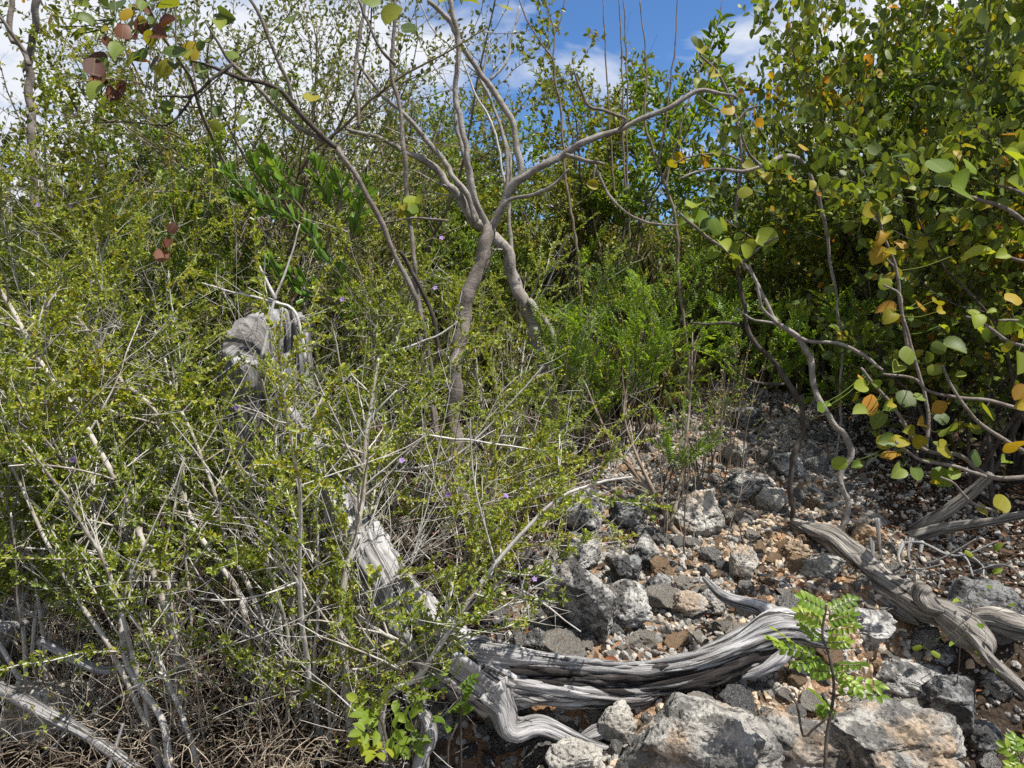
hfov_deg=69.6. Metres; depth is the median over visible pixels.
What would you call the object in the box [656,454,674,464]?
stone
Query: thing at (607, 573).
stone
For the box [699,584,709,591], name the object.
stone
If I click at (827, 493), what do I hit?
stone
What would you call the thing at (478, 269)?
tree
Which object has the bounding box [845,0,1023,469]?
round leaf bush
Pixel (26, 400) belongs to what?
wispy shrub
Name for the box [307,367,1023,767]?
gravel
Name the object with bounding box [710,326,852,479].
dry bush
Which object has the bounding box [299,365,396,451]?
dead twig
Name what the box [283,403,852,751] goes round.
driftwood log
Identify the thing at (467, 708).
sprig
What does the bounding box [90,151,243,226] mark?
olive bush
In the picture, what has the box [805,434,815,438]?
stone
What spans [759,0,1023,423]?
round leaf bush
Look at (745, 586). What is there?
stone
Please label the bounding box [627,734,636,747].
stone
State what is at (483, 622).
stone
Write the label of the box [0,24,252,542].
wispy shrub
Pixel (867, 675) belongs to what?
stone
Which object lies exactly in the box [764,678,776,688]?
stone
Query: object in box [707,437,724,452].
stone
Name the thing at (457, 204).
long leaf bush
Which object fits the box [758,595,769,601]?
stone
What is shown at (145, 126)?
olive bush
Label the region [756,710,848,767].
rock
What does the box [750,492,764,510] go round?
stone
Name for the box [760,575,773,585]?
stone
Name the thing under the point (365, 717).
seedling
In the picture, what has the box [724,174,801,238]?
olive bush
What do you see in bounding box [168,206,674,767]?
wispy shrub
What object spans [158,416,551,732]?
wispy shrub
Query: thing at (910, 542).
dead twig tangle
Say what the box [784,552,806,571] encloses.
stone
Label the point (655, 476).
stone
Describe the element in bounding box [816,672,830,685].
stone
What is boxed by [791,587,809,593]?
stone
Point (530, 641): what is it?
rock
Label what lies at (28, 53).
tree
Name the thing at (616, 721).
rock
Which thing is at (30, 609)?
dry bush
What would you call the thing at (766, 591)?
stone
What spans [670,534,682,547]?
stone
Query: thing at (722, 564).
stone
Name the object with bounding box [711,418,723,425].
stone
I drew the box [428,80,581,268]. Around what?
olive bush
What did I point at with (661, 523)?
stone
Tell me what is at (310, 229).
rosette shrub
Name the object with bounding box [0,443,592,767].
twig litter
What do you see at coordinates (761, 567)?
stone
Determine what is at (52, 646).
dead branch
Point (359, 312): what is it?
wispy shrub
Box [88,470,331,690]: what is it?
dry bush
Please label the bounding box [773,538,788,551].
stone
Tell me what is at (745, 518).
stone
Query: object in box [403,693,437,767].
dead root
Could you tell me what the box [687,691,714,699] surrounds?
stone
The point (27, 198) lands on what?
olive bush
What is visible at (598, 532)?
stone
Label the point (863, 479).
stone
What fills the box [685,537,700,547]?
stone
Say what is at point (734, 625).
stone
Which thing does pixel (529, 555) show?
stone
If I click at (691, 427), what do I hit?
stone
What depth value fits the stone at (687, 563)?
2.95 m
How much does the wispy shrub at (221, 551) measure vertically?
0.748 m
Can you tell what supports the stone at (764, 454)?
on the ground at (996, 715)
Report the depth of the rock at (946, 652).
2.70 m
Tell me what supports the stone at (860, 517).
on the ground at (996, 715)
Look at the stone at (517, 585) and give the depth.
2.72 m
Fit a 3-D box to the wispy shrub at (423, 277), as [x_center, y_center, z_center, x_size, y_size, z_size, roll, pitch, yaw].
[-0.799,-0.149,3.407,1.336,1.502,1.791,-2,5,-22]
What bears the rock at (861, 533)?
on the ground at (996, 715)
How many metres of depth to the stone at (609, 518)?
3.27 m
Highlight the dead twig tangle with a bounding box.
[869,518,1023,588]
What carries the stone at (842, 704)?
on the ground at (996, 715)
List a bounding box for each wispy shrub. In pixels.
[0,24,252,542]
[0,50,256,514]
[0,62,232,588]
[0,195,375,679]
[0,202,310,622]
[0,219,233,767]
[0,254,202,762]
[0,283,404,757]
[0,295,252,680]
[1,129,407,498]
[14,442,326,664]
[33,318,362,614]
[85,336,441,622]
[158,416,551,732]
[159,257,525,623]
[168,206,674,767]
[210,236,615,577]
[211,172,486,470]
[219,148,562,482]
[243,488,511,767]
[267,339,667,623]
[396,362,609,527]
[399,205,646,463]
[417,413,638,621]
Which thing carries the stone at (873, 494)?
on the ground at (996, 715)
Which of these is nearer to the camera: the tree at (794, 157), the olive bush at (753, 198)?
the tree at (794, 157)
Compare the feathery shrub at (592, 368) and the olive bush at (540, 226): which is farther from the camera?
the olive bush at (540, 226)
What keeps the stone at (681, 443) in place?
on the ground at (996, 715)
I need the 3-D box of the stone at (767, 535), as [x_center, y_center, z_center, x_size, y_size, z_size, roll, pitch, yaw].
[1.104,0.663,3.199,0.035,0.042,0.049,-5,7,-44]
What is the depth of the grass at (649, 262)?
5.47 m
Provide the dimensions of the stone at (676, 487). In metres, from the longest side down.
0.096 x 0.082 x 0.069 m
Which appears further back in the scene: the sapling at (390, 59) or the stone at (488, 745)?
the sapling at (390, 59)
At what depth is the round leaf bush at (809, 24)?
4.95 m
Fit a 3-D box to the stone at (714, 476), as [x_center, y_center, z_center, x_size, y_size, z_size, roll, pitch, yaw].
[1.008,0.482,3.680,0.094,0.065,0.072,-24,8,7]
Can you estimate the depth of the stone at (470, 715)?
2.25 m
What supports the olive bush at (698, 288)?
on the ground at (996, 715)
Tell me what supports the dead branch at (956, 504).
on the ground at (996, 715)
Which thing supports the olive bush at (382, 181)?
on the ground at (996, 715)
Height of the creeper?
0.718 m
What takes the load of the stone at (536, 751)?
on the ground at (996, 715)
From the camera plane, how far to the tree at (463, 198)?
3.69 m
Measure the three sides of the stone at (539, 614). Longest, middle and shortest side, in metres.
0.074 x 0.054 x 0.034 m
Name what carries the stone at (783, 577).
on the ground at (996, 715)
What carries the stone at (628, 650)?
on the ground at (996, 715)
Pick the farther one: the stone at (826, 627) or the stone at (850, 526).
the stone at (850, 526)
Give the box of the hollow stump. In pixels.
[158,307,363,616]
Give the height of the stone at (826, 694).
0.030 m
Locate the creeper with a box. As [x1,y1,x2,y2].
[912,543,1015,682]
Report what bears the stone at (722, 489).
on the ground at (996, 715)
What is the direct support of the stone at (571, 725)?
on the ground at (996, 715)
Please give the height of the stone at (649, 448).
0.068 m
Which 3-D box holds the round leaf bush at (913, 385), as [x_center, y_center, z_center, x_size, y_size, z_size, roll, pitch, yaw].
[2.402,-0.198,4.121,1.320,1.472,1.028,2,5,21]
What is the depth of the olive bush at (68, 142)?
4.70 m
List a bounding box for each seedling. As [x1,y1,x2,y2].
[346,683,431,767]
[764,590,890,767]
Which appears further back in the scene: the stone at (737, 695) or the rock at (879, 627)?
the rock at (879, 627)
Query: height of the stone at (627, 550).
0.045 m
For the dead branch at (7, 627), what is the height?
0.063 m
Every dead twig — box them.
[201,223,306,361]
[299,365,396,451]
[378,303,562,490]
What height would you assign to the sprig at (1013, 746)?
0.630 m
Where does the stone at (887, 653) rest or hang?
on the rock at (905, 677)
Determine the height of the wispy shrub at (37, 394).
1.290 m
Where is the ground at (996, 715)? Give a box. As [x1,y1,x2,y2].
[0,219,1023,767]
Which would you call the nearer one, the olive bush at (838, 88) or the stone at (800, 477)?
the stone at (800, 477)
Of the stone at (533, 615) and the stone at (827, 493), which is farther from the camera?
the stone at (827, 493)
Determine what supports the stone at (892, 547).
on the ground at (996, 715)
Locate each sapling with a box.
[353,0,449,540]
[519,0,585,365]
[602,0,641,326]
[639,0,722,413]
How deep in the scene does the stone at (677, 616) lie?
2.68 m
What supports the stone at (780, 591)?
on the ground at (996, 715)
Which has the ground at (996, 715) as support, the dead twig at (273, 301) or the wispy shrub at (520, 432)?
the wispy shrub at (520, 432)
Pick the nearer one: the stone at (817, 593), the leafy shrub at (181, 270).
the stone at (817, 593)
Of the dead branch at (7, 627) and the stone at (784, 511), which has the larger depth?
the stone at (784, 511)
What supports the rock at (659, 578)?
on the ground at (996, 715)
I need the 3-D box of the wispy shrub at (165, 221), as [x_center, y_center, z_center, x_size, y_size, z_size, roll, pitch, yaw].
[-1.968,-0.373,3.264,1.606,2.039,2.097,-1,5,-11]
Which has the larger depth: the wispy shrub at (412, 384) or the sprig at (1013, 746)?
the wispy shrub at (412, 384)
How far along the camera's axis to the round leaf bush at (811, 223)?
5.10 m
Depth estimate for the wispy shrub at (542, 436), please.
2.70 m
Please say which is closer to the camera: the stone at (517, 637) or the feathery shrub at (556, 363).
the stone at (517, 637)
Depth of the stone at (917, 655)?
2.70 m
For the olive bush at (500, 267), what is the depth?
8.89 m
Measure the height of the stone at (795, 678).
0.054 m
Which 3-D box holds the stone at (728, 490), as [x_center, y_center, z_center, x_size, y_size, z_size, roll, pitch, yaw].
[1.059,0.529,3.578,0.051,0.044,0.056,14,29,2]
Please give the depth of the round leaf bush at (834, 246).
5.13 m
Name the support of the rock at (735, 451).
on the ground at (996, 715)
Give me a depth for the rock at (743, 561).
2.86 m
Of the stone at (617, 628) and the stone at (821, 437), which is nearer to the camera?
the stone at (617, 628)
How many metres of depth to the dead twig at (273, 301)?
2.60 m
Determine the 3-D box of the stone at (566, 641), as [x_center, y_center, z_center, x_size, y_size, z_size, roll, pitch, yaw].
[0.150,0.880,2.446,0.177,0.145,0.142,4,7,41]
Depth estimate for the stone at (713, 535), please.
3.17 m
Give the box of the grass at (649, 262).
[0,216,1023,450]
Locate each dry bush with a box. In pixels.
[0,485,145,672]
[0,551,235,750]
[0,589,164,767]
[30,561,302,758]
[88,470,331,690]
[159,543,430,767]
[199,580,455,759]
[460,369,533,523]
[462,330,626,490]
[508,359,596,510]
[522,262,599,467]
[538,430,602,537]
[561,329,752,554]
[572,335,669,468]
[609,274,697,445]
[644,330,776,493]
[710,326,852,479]
[716,485,781,546]
[754,444,812,505]
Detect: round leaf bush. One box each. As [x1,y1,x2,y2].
[628,0,1023,405]
[658,172,786,297]
[696,175,835,326]
[715,0,1023,437]
[718,130,905,354]
[737,174,973,410]
[739,0,926,330]
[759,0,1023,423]
[786,137,1023,512]
[811,0,1023,360]
[818,213,1020,469]
[822,0,1023,327]
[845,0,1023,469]
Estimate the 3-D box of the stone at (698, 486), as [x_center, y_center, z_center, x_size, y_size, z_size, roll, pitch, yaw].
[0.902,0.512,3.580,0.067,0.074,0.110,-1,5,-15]
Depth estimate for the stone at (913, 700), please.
2.59 m
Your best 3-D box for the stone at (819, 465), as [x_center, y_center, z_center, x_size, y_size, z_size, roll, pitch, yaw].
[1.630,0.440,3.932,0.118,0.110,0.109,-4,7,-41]
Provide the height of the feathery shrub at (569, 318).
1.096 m
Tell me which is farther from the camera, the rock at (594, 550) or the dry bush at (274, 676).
the rock at (594, 550)
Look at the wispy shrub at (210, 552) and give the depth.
2.44 m
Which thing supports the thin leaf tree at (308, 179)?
on the ground at (996, 715)
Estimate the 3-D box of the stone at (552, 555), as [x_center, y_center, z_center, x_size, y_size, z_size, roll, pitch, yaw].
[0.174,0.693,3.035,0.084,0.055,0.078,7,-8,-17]
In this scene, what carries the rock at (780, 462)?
on the ground at (996, 715)
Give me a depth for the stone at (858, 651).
2.57 m
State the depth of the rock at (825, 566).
2.89 m
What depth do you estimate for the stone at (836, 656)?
2.43 m
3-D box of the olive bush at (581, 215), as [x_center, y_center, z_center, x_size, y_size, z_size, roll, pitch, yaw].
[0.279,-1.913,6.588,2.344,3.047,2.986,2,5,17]
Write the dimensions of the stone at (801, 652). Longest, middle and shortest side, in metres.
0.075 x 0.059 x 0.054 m
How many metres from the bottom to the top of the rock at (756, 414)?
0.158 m
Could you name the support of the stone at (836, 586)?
on the ground at (996, 715)
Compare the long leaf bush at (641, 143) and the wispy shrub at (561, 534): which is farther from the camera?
the long leaf bush at (641, 143)
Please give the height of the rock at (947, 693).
0.284 m
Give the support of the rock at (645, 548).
on the ground at (996, 715)
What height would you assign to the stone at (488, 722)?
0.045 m
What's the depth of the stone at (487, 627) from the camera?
2.54 m
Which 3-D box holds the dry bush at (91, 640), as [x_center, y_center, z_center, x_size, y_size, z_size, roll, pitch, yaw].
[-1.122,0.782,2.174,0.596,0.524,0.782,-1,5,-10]
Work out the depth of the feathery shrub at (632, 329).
3.92 m
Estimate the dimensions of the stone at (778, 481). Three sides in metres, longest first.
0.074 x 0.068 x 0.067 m
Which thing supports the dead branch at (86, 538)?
attached to the dry bush at (30, 609)
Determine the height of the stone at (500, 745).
0.110 m
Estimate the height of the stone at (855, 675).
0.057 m
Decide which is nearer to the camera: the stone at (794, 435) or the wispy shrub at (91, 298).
the wispy shrub at (91, 298)
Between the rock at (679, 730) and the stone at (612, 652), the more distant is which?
the stone at (612, 652)
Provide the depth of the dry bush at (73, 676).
2.06 m
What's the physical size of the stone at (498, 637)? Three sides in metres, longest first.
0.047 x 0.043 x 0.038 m
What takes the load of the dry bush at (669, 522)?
on the ground at (996, 715)
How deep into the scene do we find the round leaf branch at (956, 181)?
2.08 m
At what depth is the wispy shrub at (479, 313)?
4.06 m
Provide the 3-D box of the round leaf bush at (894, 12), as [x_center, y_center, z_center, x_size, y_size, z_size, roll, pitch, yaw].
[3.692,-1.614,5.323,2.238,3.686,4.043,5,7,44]
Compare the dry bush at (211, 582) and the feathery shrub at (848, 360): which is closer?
the dry bush at (211, 582)
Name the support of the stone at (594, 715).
on the ground at (996, 715)
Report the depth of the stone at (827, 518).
3.40 m
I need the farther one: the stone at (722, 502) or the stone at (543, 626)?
the stone at (722, 502)
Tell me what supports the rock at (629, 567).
on the ground at (996, 715)
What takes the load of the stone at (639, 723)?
on the ground at (996, 715)
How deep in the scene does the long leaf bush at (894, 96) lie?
4.81 m
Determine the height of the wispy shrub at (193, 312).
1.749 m
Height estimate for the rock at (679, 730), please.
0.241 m
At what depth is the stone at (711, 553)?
2.98 m
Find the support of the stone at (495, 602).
on the ground at (996, 715)
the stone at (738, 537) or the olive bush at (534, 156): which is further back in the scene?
the olive bush at (534, 156)
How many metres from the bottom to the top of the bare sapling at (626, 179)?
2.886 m
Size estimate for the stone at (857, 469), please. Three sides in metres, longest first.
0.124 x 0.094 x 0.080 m
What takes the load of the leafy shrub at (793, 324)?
on the ground at (996, 715)
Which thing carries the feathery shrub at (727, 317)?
on the ground at (996, 715)
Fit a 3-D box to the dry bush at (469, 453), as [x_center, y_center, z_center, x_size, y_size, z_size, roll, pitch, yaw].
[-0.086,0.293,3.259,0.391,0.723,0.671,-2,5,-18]
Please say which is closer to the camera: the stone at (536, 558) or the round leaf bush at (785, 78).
the stone at (536, 558)
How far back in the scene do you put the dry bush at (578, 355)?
3.83 m
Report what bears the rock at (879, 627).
on the ground at (996, 715)
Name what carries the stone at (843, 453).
on the ground at (996, 715)
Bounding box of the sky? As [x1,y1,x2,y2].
[0,0,1007,226]
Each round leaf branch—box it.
[378,168,597,223]
[667,36,816,211]
[678,200,778,270]
[817,284,1023,517]
[862,192,956,347]
[925,141,1023,262]
[965,293,1023,410]
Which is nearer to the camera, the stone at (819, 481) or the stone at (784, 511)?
the stone at (784, 511)
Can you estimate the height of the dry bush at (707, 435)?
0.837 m
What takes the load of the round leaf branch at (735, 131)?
attached to the tree at (794, 157)
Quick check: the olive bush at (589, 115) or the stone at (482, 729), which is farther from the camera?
the olive bush at (589, 115)
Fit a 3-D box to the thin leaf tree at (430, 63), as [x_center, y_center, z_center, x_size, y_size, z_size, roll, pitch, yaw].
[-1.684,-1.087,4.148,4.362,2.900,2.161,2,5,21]
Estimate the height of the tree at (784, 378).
1.370 m
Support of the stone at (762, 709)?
on the ground at (996, 715)
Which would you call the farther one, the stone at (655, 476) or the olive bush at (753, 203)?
the olive bush at (753, 203)
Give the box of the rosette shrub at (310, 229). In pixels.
[216,143,378,430]
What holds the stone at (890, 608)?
on the ground at (996, 715)
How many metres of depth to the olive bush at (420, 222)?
5.27 m
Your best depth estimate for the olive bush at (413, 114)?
10.74 m
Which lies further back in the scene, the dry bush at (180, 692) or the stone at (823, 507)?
the stone at (823, 507)
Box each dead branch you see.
[0,492,93,550]
[0,620,28,639]
[0,680,141,767]
[36,636,131,674]
[862,510,891,524]
[904,510,1023,540]
[905,471,993,530]
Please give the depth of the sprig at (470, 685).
1.95 m
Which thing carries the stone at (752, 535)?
on the ground at (996, 715)
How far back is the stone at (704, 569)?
2.91 m
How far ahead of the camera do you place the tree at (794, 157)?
3.87 m
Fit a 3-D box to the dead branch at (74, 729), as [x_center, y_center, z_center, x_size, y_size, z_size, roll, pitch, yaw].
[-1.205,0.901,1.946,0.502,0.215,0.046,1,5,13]
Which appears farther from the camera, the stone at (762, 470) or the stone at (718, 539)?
the stone at (762, 470)
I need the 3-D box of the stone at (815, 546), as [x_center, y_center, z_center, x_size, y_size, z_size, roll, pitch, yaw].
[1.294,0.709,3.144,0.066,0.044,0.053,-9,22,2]
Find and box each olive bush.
[0,0,193,321]
[0,102,375,331]
[4,93,192,206]
[7,180,100,256]
[75,60,402,332]
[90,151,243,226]
[220,201,445,342]
[231,103,462,295]
[241,124,330,202]
[255,88,454,217]
[315,57,551,292]
[355,0,686,306]
[386,189,565,329]
[416,111,581,287]
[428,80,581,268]
[431,210,560,283]
[530,79,710,282]
[591,193,813,370]
[609,200,672,255]
[638,180,786,267]
[712,103,982,323]
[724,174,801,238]
[739,173,802,231]
[753,145,818,195]
[818,0,1003,311]
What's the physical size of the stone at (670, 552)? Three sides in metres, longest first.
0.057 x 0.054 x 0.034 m
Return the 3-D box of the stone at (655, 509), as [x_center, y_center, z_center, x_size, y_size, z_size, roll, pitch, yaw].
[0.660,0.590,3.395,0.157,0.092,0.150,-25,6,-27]
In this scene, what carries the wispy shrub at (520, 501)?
on the ground at (996, 715)
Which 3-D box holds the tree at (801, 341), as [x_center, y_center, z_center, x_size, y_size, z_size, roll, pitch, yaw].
[1.311,0.043,3.315,0.656,1.348,0.271,1,5,16]
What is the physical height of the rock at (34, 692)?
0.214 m
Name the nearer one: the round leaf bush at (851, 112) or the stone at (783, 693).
the stone at (783, 693)
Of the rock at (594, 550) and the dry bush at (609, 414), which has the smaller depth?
the rock at (594, 550)
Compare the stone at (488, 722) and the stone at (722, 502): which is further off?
the stone at (722, 502)
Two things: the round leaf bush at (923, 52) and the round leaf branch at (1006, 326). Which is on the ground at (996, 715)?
the round leaf bush at (923, 52)
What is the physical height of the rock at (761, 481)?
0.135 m
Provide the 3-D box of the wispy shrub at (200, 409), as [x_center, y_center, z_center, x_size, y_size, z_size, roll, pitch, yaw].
[-0.938,0.354,2.568,1.430,1.034,0.782,2,5,22]
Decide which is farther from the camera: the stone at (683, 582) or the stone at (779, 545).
the stone at (779, 545)
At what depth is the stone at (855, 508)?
3.48 m
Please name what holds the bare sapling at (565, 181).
on the ground at (996, 715)
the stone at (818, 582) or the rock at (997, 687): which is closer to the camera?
the rock at (997, 687)
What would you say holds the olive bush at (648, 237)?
on the ground at (996, 715)
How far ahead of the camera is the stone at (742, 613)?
2.68 m
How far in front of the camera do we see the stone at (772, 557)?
3.00 m
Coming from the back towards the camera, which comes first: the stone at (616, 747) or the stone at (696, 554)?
the stone at (696, 554)
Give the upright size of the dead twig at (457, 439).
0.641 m
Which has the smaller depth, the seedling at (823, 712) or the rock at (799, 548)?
the seedling at (823, 712)
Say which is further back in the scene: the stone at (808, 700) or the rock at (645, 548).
the rock at (645, 548)
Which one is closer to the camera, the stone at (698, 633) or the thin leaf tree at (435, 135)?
the stone at (698, 633)
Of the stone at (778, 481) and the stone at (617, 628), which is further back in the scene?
the stone at (778, 481)
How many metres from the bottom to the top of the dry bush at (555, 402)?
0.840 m
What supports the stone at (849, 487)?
on the ground at (996, 715)
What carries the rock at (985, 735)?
on the ground at (996, 715)
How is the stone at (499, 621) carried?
on the ground at (996, 715)
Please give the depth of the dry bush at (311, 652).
2.14 m
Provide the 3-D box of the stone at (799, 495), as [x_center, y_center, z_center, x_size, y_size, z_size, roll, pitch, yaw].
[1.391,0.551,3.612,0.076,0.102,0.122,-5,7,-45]
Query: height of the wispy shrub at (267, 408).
1.093 m
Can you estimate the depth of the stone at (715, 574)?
2.89 m
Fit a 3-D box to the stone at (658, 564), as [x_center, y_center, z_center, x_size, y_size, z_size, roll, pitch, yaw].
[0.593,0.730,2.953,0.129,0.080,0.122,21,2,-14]
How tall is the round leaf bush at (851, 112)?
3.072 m
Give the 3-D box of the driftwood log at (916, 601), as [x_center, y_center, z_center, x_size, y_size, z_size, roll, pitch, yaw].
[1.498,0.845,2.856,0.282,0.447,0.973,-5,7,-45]
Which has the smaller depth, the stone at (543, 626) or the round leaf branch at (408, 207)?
the stone at (543, 626)
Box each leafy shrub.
[0,124,258,477]
[0,186,232,483]
[101,162,268,445]
[700,285,820,416]
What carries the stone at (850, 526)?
on the ground at (996, 715)
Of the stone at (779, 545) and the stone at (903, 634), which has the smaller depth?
the stone at (903, 634)
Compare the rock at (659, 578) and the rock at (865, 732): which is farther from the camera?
the rock at (659, 578)
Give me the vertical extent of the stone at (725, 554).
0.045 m
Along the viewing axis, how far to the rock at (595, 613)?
2.46 m
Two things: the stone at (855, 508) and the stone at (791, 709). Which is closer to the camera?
the stone at (791, 709)
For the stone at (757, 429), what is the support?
on the ground at (996, 715)
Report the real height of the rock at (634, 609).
0.168 m
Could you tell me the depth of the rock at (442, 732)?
2.21 m
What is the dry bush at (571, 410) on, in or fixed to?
on the ground at (996, 715)
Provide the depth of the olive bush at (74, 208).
4.14 m
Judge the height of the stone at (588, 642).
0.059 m
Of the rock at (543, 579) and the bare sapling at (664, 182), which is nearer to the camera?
the rock at (543, 579)
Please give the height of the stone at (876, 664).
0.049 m
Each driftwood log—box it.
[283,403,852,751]
[790,518,1023,699]
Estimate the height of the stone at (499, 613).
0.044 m
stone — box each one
[454,712,473,724]
[459,741,477,758]
[476,723,490,735]
[477,616,487,624]
[480,749,495,767]
[483,717,494,728]
[484,626,494,633]
[485,735,492,749]
[491,596,499,607]
[491,709,534,754]
[492,609,508,616]
[493,630,504,641]
[497,617,515,629]
[507,583,529,603]
[507,625,526,645]
[519,550,533,563]
[519,736,555,767]
[523,611,534,619]
[527,617,553,630]
[531,555,543,565]
[534,582,543,595]
[534,608,545,618]
[535,628,587,656]
[540,712,554,718]
[545,546,558,558]
[564,721,578,731]
[580,636,595,650]
[585,708,605,724]
[587,529,602,541]
[602,516,613,524]
[602,533,618,543]
[603,571,609,576]
[604,649,616,656]
[606,554,614,562]
[607,739,624,757]
[611,622,624,635]
[614,644,632,656]
[624,546,631,553]
[624,627,657,650]
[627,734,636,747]
[629,523,654,537]
[633,487,650,498]
[636,719,642,730]
[641,712,650,724]
[644,443,655,452]
[646,498,669,514]
[646,583,677,609]
[649,555,674,577]
[651,531,671,546]
[653,472,665,481]
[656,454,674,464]
[657,520,667,527]
[661,549,672,557]
[662,629,690,652]
[663,493,675,501]
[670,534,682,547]
[672,612,684,622]
[673,480,688,491]
[674,574,698,592]
[677,418,695,431]
[678,438,690,447]
[683,613,703,623]
[684,559,694,567]
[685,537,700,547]
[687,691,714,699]
[689,483,704,491]
[689,552,699,559]
[693,629,706,641]
[696,546,720,561]
[698,564,711,576]
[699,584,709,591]
[702,619,731,633]
[705,473,722,483]
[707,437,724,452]
[709,531,719,537]
[710,571,719,579]
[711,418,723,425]
[713,534,725,547]
[714,684,755,710]
[715,558,728,574]
[717,485,726,492]
[718,496,727,507]
[721,509,753,526]
[721,551,728,558]
[724,517,731,526]
[725,487,731,495]
[725,622,743,632]
[730,467,750,473]
[731,535,744,542]
[735,609,753,617]
[736,433,749,441]
[737,579,754,593]
[745,529,761,542]
[747,681,763,697]
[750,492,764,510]
[752,427,762,433]
[753,439,762,445]
[753,539,765,553]
[754,446,774,464]
[756,563,766,572]
[757,572,791,588]
[757,706,773,713]
[758,467,766,473]
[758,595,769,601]
[760,531,772,538]
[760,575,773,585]
[760,585,770,595]
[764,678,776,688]
[765,552,781,563]
[766,427,779,433]
[768,464,778,473]
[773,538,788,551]
[773,587,790,594]
[774,477,782,487]
[777,592,803,612]
[777,687,793,703]
[778,421,784,427]
[778,507,789,515]
[779,576,789,583]
[784,522,794,531]
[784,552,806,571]
[785,487,806,504]
[785,670,807,687]
[785,704,806,717]
[790,432,808,440]
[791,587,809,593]
[796,476,805,481]
[796,534,813,545]
[798,689,822,713]
[799,650,820,664]
[801,443,822,454]
[804,455,828,474]
[804,498,820,509]
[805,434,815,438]
[805,575,824,587]
[808,633,844,664]
[810,543,821,552]
[813,617,829,632]
[814,432,828,441]
[814,589,821,596]
[815,478,824,484]
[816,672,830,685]
[819,505,827,509]
[820,691,828,700]
[821,490,830,495]
[822,513,832,520]
[829,582,841,593]
[835,701,846,706]
[838,450,847,457]
[845,483,858,491]
[846,523,853,533]
[848,672,861,686]
[849,460,865,471]
[851,506,861,512]
[851,580,861,591]
[854,648,861,654]
[856,573,869,584]
[857,513,867,521]
[859,475,870,482]
[860,599,879,609]
[862,671,871,679]
[865,650,873,658]
[866,490,878,497]
[866,590,874,600]
[869,550,882,563]
[872,659,881,672]
[880,603,896,614]
[880,650,892,658]
[884,562,906,577]
[885,542,897,551]
[890,693,923,707]
[898,630,910,638]
[910,627,940,650]
[910,651,922,661]
[975,750,1002,767]
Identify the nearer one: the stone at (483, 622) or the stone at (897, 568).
the stone at (483, 622)
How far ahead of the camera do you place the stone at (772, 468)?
3.84 m
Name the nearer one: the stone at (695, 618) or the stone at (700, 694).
the stone at (700, 694)
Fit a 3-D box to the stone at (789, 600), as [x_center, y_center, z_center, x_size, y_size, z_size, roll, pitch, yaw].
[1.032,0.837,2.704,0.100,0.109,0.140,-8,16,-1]
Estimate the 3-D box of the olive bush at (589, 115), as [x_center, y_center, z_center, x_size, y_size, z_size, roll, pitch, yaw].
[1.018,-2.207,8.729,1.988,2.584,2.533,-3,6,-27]
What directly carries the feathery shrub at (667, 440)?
on the ground at (996, 715)
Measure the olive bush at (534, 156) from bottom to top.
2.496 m
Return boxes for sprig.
[421,658,478,767]
[431,693,473,767]
[995,730,1023,767]
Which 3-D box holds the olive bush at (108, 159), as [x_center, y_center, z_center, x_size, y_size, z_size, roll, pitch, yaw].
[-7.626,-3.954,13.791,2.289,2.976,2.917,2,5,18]
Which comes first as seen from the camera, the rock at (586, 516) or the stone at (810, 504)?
the rock at (586, 516)
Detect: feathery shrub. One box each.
[469,330,616,477]
[519,290,628,471]
[542,265,715,440]
[572,225,640,340]
[577,252,684,451]
[591,249,779,423]
[648,398,727,495]
[664,381,745,475]
[789,283,933,437]
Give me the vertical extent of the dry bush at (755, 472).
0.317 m
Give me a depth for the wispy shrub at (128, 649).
2.02 m
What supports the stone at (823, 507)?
on the ground at (996, 715)
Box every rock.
[0,606,44,643]
[0,679,101,747]
[404,696,452,741]
[520,627,547,651]
[535,559,556,586]
[541,557,617,642]
[545,736,602,767]
[558,485,603,533]
[558,531,600,567]
[597,699,636,743]
[608,579,652,628]
[609,494,646,527]
[609,554,641,581]
[617,692,784,767]
[629,534,661,565]
[642,572,670,587]
[669,489,724,535]
[670,590,709,617]
[701,589,726,616]
[719,437,746,465]
[722,406,763,429]
[722,472,776,500]
[728,545,758,579]
[755,487,787,512]
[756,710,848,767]
[768,452,804,476]
[784,541,813,557]
[798,552,846,579]
[830,693,966,767]
[850,522,888,549]
[854,608,896,646]
[875,658,946,706]
[917,672,975,741]
[931,644,955,667]
[945,576,1023,644]
[967,719,1002,754]
[978,672,1013,700]
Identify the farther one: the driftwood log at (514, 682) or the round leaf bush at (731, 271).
the round leaf bush at (731, 271)
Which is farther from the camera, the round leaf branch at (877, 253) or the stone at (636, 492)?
the stone at (636, 492)
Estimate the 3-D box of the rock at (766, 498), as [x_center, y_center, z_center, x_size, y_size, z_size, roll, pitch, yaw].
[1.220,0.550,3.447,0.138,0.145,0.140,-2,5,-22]
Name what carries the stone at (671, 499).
on the ground at (996, 715)
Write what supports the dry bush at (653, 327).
on the ground at (996, 715)
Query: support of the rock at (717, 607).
on the ground at (996, 715)
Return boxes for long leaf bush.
[353,147,529,245]
[566,8,758,316]
[657,25,1021,389]
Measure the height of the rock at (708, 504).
0.222 m
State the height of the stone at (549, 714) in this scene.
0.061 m
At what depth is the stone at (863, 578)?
2.90 m
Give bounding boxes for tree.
[0,0,54,445]
[0,0,520,325]
[0,0,568,429]
[48,0,512,558]
[54,0,486,372]
[242,0,576,347]
[332,3,568,475]
[427,0,736,534]
[659,266,805,519]
[678,121,843,456]
[735,253,882,530]

